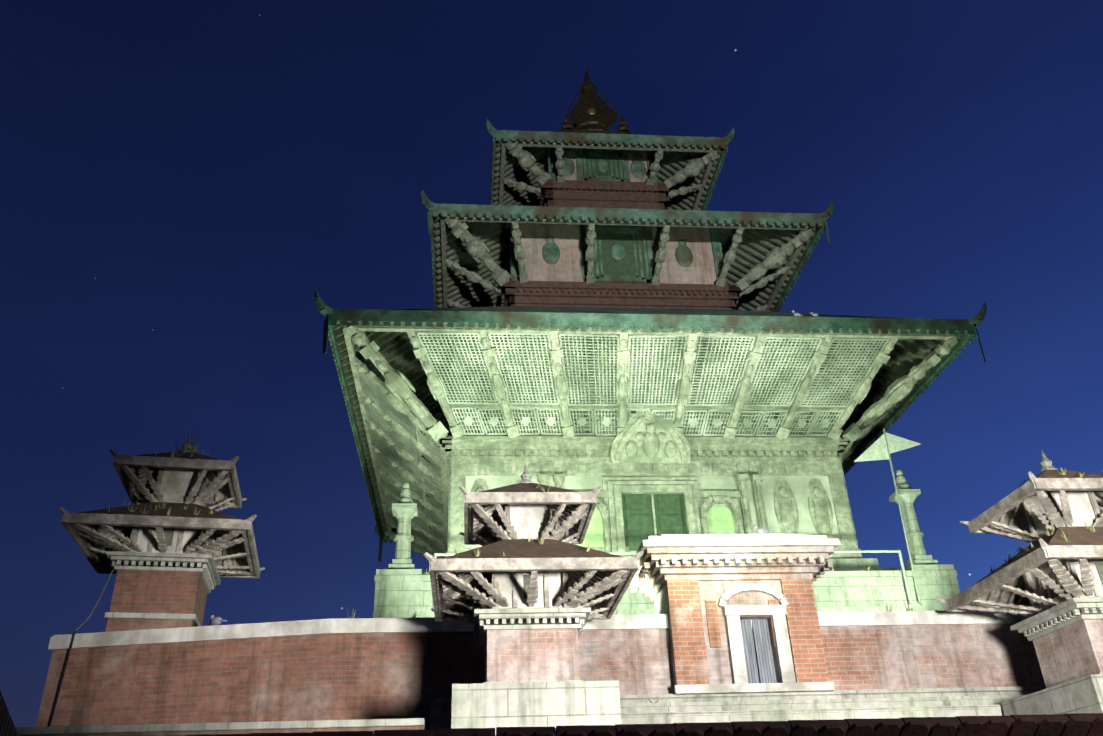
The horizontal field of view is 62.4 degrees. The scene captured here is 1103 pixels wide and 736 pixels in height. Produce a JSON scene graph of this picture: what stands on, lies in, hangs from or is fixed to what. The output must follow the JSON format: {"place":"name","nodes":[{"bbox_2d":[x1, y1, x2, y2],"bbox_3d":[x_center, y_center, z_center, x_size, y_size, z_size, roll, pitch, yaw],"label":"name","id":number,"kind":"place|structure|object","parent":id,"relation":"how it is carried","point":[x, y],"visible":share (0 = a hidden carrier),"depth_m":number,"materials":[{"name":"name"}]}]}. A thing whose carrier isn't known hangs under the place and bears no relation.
{"place":"outdoors","nodes":[
{"label":"outdoors","id":0,"kind":"place"},
{"bbox_2d":[0,0,1102,726],"label":"sky","id":1,"kind":"structure","parent":0,"point":[181,181],"materials":[{"name":"blue"}]},
{"bbox_2d":[562,151,647,181],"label":"wall","id":2,"kind":"structure","parent":0,"point":[573,176],"depth_m":28.93,"materials":[{"name":"paint"}]},
{"bbox_2d":[513,223,720,344],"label":"wall","id":3,"kind":"structure","parent":0,"point":[567,267],"depth_m":25.61,"materials":[{"name":"paint"}]},
{"bbox_2d":[452,343,840,547],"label":"wall","id":4,"kind":"structure","parent":0,"point":[798,485],"depth_m":21.37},
{"bbox_2d":[358,332,888,552],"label":"temple lattice screens","id":5,"kind":"object","parent":4,"relation":"on","point":[371,392],"visible":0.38,"depth_m":20.50,"materials":[{"name":"wood"}]},
{"bbox_2d":[343,323,957,558],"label":"roof struts","id":6,"kind":"object","parent":4,"relation":"attached to","point":[396,387],"visible":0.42,"depth_m":20.48,"materials":[{"name":"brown wood"}]},
{"bbox_2d":[314,119,986,561],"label":"temple roofs","id":7,"kind":"structure","parent":6,"relation":"on","point":[482,307],"depth_m":23.60,"materials":[{"name":"green metal"}]},
{"bbox_2d":[561,69,630,133],"bbox_3d":[1.350,-9.002,32.200,2.380,4.396,2.380,1,-29,-5],"label":"roof finial","id":8,"kind":"object","parent":7,"relation":"on","point":[592,111],"visible":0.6,"depth_m":31.39,"materials":[{"name":"metal"}]},
{"bbox_2d":[499,140,719,209],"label":"temple storey carvings","id":9,"kind":"object","parent":7,"relation":"on","point":[604,182],"visible":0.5,"depth_m":28.08,"materials":[{"name":"brown wood"}]},
{"bbox_2d":[440,215,814,343],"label":"temple storey carvings","id":10,"kind":"object","parent":7,"relation":"on","point":[622,262],"visible":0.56,"depth_m":24.77,"materials":[{"name":"brown wood"}]},
{"bbox_2d":[439,411,861,557],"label":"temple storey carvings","id":11,"kind":"object","parent":4,"relation":"attached to","point":[635,511],"visible":0.69,"depth_m":20.59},
{"label":"ground","id":12,"kind":"structure","parent":0,"visible":0},
{"bbox_2d":[0,691,17,735],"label":"roof","id":13,"kind":"structure","parent":12,"relation":"on","point":[7,727],"depth_m":6.54,"materials":[{"name":"red brick"}]},
{"bbox_2d":[15,686,1045,735],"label":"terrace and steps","id":14,"kind":"structure","parent":12,"relation":"on","point":[828,705],"depth_m":12.93,"materials":[{"name":"grey stone"}]},
{"bbox_2d":[36,619,330,726],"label":"brick wall","id":15,"kind":"structure","parent":14,"relation":"on","point":[264,672],"depth_m":13.43,"materials":[{"name":"red brick"}]},
{"bbox_2d":[58,435,264,631],"bbox_3d":[-6.448,2.942,15.442,2.926,4.024,2.926,5,-30,-12],"label":"shrine","id":16,"kind":"object","parent":15,"relation":"on","point":[171,546],"visible":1,"depth_m":14.82,"materials":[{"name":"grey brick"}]},
{"bbox_2d":[49,567,113,726],"bbox_3d":[-7.131,4.710,13.565,0.529,3.853,0.120,9,-31,-20],"label":"cable","id":17,"kind":"object","parent":16,"relation":"hanging from","point":[62,678],"visible":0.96,"depth_m":13.69,"materials":[{"name":"black rubber"}]},
{"bbox_2d":[424,465,643,735],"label":"shrine","id":18,"kind":"object","parent":14,"relation":"on","point":[528,588],"visible":1,"depth_m":11.24,"materials":[{"name":"brick"}]},
{"bbox_2d":[347,534,952,705],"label":"weeds on copings","id":19,"kind":"object","parent":14,"relation":"on","point":[616,612],"visible":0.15,"depth_m":14.13,"materials":[{"name":"green plant"}]},
{"bbox_2d":[373,558,960,617],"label":"plinth","id":20,"kind":"structure","parent":14,"relation":"on","point":[849,585],"depth_m":18.35,"materials":[{"name":"stone"}]},
{"bbox_2d":[389,469,937,569],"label":"temple pillars with statues","id":21,"kind":"structure","parent":20,"relation":"on","point":[404,510],"depth_m":19.01,"materials":[{"name":"stone"}]},
{"bbox_2d":[432,550,912,608],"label":"temple railing pipes","id":22,"kind":"object","parent":20,"relation":"on","point":[836,551],"visible":0.31,"depth_m":18.55,"materials":[{"name":"grey metal"}]},
{"bbox_2d":[854,428,920,603],"bbox_3d":[7.457,3.054,19.328,1.750,3.952,0.225,1,-29,-5],"label":"flag","id":23,"kind":"object","parent":20,"relation":"on","point":[885,445],"visible":1,"depth_m":20.00,"materials":[{"name":"white fabric"}]},
{"bbox_2d":[322,610,1045,729],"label":"compound wall","id":24,"kind":"structure","parent":14,"relation":"on","point":[391,668],"depth_m":13.79,"materials":[{"name":"brick"}]},
{"bbox_2d":[209,310,818,624],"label":"pigeons","id":25,"kind":"object","parent":24,"relation":"on","point":[216,620],"visible":0.67,"depth_m":14.87,"materials":[{"name":"grey"}]},
{"bbox_2d":[629,534,839,694],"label":"gate house","id":26,"kind":"structure","parent":14,"relation":"on","point":[712,596],"depth_m":13.96,"materials":[{"name":"brick"}]},
{"bbox_2d":[937,451,1102,715],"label":"shrine","id":27,"kind":"object","parent":14,"relation":"on","point":[1050,578],"visible":1,"depth_m":12.57,"materials":[{"name":"brick"}]},
{"bbox_2d":[180,713,1102,735],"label":"tiled coping wall","id":28,"kind":"structure","parent":12,"relation":"on","point":[1080,724],"depth_m":6.04,"materials":[{"name":"red brick"}]}
]}

